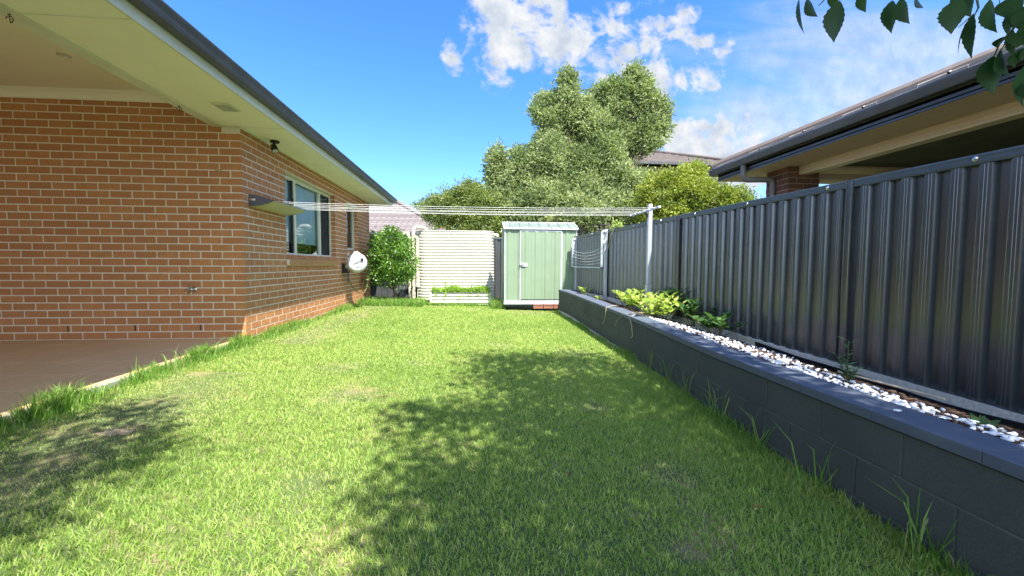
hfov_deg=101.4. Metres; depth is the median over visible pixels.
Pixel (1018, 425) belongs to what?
edging strip
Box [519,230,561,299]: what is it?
door
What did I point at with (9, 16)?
hook
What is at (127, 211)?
brick house
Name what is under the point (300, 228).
window
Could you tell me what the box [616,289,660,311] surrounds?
yellow leaf plant
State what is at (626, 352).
wall edge grass
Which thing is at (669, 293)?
dark leaf plant
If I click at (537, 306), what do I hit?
brick
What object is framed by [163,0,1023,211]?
sky
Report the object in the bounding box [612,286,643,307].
yellow leaf plant
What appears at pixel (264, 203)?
retractable clothesline
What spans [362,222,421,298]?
leafy shrub
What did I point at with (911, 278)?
side fence
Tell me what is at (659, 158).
two storey house
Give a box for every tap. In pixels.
[185,285,196,292]
[361,277,371,297]
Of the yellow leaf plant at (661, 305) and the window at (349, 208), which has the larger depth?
the window at (349, 208)
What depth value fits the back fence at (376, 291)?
12.03 m
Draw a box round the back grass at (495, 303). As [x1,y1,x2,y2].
[356,295,506,309]
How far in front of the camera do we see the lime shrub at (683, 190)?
11.90 m
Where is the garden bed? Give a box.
[564,289,1014,429]
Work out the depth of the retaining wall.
1.86 m
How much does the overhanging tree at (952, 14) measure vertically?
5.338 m
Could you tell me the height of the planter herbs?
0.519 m
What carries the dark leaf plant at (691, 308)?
on the garden bed
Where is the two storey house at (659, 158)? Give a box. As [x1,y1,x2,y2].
[604,149,725,201]
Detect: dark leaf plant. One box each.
[656,286,690,319]
[678,296,716,326]
[689,310,747,335]
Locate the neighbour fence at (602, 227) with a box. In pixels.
[575,223,632,234]
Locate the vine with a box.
[606,220,624,250]
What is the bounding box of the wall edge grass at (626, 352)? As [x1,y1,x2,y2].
[551,310,994,575]
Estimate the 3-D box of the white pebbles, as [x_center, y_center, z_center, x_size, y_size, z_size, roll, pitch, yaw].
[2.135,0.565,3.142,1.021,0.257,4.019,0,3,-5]
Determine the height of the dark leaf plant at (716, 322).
0.256 m
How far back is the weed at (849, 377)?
2.54 m
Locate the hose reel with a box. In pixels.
[342,251,367,293]
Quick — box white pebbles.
[646,316,1023,445]
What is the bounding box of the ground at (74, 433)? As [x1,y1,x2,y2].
[0,301,960,575]
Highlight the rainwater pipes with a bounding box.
[403,226,427,298]
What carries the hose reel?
attached to the brick house at (127, 211)
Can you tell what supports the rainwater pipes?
on the ground at (74, 433)
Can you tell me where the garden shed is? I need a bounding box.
[501,222,578,303]
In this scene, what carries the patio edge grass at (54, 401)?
on the ground at (74, 433)
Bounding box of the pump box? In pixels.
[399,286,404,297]
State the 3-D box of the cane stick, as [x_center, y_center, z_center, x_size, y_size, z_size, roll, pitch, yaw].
[2.242,0.575,2.513,0.014,0.018,0.576,0,3,-13]
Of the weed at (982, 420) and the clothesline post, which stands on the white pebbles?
the weed at (982, 420)
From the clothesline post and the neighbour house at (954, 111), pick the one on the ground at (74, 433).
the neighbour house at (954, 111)
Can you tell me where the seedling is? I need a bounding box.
[578,286,590,294]
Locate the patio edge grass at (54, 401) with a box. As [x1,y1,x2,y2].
[0,332,273,457]
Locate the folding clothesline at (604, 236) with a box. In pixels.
[571,229,607,299]
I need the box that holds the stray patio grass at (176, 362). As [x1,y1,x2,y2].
[3,329,243,423]
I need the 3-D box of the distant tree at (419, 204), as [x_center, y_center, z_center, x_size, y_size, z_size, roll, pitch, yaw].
[-5.723,-3.169,26.824,3.422,5.549,2.015,2,4,30]
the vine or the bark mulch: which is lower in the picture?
the bark mulch
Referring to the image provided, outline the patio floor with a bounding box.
[0,338,233,415]
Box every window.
[285,175,330,256]
[347,206,353,250]
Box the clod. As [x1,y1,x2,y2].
[95,428,133,435]
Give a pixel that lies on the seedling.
(582, 290)
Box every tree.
[408,193,432,212]
[419,175,508,236]
[479,56,677,235]
[796,0,1023,107]
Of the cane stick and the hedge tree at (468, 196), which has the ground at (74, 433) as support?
the hedge tree at (468, 196)
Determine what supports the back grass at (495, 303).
on the ground at (74, 433)
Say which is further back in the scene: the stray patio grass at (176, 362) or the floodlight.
the floodlight
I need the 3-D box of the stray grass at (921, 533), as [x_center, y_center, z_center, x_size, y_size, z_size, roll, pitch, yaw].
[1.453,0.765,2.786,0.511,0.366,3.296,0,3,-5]
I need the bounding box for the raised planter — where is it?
[430,291,490,304]
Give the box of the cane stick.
[838,371,944,399]
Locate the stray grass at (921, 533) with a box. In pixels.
[643,345,957,562]
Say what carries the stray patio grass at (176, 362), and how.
on the ground at (74, 433)
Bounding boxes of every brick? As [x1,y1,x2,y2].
[533,304,542,308]
[543,304,552,308]
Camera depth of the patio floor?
3.82 m
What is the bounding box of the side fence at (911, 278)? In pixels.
[574,145,1023,422]
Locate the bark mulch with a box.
[632,311,1023,443]
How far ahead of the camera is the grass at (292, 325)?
6.13 m
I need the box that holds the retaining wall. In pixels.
[558,290,1023,575]
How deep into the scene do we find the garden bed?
6.83 m
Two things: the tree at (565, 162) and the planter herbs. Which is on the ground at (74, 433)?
the tree at (565, 162)
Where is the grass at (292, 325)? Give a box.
[252,296,369,342]
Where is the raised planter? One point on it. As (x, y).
(451, 297)
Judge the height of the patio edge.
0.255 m
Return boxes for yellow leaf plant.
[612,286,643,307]
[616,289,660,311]
[633,294,686,320]
[647,292,682,317]
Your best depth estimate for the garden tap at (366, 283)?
10.20 m
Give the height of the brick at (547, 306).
0.100 m
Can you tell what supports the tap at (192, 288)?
attached to the brick house at (127, 211)
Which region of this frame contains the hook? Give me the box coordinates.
[5,13,13,22]
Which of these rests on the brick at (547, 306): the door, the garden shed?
the garden shed
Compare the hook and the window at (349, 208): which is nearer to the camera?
the hook
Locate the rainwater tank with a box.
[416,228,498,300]
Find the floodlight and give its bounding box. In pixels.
[270,140,279,152]
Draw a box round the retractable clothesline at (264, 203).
[249,194,647,215]
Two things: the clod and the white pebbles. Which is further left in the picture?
the clod
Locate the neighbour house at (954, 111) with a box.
[708,43,1023,196]
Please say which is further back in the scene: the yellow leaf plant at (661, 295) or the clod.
the yellow leaf plant at (661, 295)
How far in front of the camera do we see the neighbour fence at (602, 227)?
12.88 m
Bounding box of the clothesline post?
[630,204,660,314]
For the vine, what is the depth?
7.58 m
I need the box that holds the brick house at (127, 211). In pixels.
[0,0,396,340]
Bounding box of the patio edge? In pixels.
[1,345,225,423]
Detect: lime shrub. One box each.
[630,157,723,223]
[706,179,763,208]
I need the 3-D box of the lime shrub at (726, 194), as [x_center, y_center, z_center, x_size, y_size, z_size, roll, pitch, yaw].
[5.996,-1.259,11.777,2.112,3.479,1.233,0,3,-5]
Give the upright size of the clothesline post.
1.650 m
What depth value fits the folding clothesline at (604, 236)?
7.91 m
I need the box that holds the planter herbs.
[431,279,490,297]
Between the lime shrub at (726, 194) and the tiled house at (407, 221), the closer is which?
the lime shrub at (726, 194)
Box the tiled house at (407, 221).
[369,200,434,236]
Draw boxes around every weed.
[829,337,863,382]
[955,413,1008,425]
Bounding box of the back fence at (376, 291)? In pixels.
[369,236,558,299]
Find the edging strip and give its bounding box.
[755,341,1023,429]

